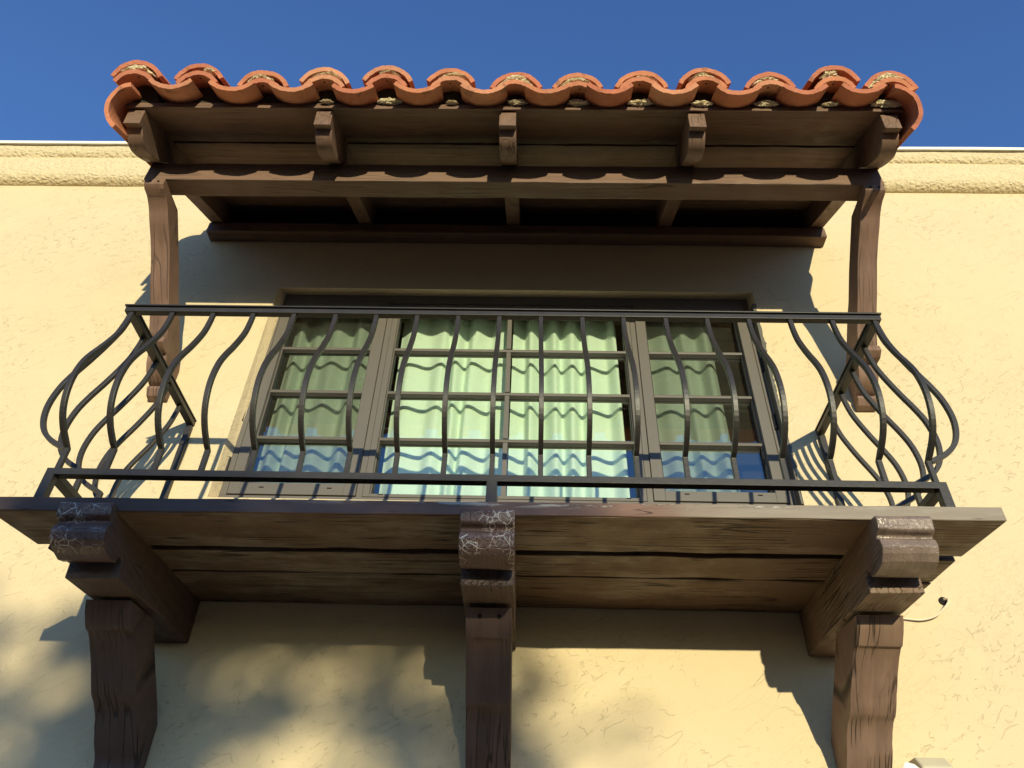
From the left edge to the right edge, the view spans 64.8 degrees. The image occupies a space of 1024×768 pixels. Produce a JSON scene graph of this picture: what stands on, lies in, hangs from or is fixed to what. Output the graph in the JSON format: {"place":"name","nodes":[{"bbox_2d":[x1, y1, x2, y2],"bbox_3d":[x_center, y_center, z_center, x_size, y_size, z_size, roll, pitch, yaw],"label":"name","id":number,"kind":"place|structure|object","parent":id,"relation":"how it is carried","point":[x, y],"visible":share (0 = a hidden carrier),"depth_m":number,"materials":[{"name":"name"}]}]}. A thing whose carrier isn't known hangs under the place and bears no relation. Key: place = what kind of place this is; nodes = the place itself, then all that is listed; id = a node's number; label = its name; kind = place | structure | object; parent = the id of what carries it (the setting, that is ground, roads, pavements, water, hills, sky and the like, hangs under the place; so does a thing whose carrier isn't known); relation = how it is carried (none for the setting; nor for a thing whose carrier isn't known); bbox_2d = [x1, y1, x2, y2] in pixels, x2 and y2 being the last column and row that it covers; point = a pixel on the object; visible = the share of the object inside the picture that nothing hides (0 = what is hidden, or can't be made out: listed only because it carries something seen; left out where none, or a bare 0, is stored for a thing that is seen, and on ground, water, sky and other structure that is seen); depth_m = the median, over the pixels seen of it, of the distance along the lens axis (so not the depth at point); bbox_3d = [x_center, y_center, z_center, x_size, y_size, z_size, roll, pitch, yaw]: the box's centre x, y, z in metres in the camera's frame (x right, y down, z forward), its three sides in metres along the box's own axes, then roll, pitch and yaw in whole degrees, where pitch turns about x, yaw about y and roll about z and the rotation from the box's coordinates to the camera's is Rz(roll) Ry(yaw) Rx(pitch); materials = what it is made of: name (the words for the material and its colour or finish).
{"place":"outdoors","nodes":[
{"label":"outdoors","id":0,"kind":"place"},
{"bbox_2d":[0,0,1023,147],"label":"sky","id":1,"kind":"structure","parent":0,"point":[965,58],"materials":[{"name":"blue"}]},
{"label":"ground","id":2,"kind":"structure","parent":0,"visible":0},
{"bbox_2d":[0,140,1023,767],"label":"building","id":3,"kind":"structure","parent":2,"relation":"on","point":[260,684],"depth_m":2.76,"materials":[{"name":"paint"}]},
{"bbox_2d":[257,318,372,483],"bbox_3d":[-0.723,0.114,3.038,0.383,1.080,0.057,-2,-41,4],"label":"curtain","id":4,"kind":"object","parent":3,"relation":"hanging from","point":[324,417],"visible":0.45,"depth_m":3.08,"materials":[{"name":"green fabric"}]},
{"bbox_2d":[379,319,507,495],"bbox_3d":[-0.243,0.117,3.024,0.443,1.080,0.057,0,-41,2],"label":"curtain","id":5,"kind":"object","parent":3,"relation":"hanging from","point":[423,419],"visible":0.49,"depth_m":3.04,"materials":[{"name":"green fabric"}]},
{"bbox_2d":[0,304,1006,767],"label":"balcony","id":6,"kind":"structure","parent":3,"relation":"attached to","point":[848,584],"depth_m":2.01,"materials":[{"name":"brown wood"}]},
{"bbox_2d":[219,295,803,504],"bbox_3d":[-0.005,0.037,2.987,1.927,1.004,0.136,1,-41,1],"label":"window","id":7,"kind":"structure","parent":3,"relation":"in","point":[368,440],"depth_m":2.96,"materials":[{"name":"brown wood"}]},
{"bbox_2d":[104,60,922,411],"bbox_3d":[-0.007,-0.641,2.896,2.690,1.144,0.892,1,-41,1],"label":"canopy","id":8,"kind":"object","parent":3,"relation":"attached to","point":[696,156],"visible":1,"depth_m":2.85,"materials":[{"name":"brown paint"}]},
{"bbox_2d":[507,320,629,497],"bbox_3d":[0.202,0.130,3.023,0.424,1.080,0.068,1,-41,1],"label":"curtain","id":9,"kind":"object","parent":3,"relation":"hanging from","point":[565,420],"visible":0.66,"depth_m":3.04,"materials":[{"name":"green fabric"}]},
{"bbox_2d":[646,322,740,491],"bbox_3d":[0.653,0.128,3.003,0.295,1.080,0.051,-1,-41,3],"label":"curtain","id":10,"kind":"object","parent":3,"relation":"hanging from","point":[708,422],"visible":0.47,"depth_m":3.04,"materials":[{"name":"green fabric"}]},
{"bbox_2d":[903,597,949,620],"bbox_3d":[1.162,0.647,2.339,0.222,0.079,0.024,1,-41,1],"label":"cable","id":11,"kind":"object","parent":3,"relation":"attached to","point":[944,601],"visible":0.86,"depth_m":2.32,"materials":[{"name":"beige plastic"}]},
{"bbox_2d":[903,757,952,767],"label":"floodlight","id":12,"kind":"object","parent":3,"relation":"attached to","point":[916,762],"visible":1,"depth_m":2.00,"materials":[{"name":"beige plastic"}]}
]}

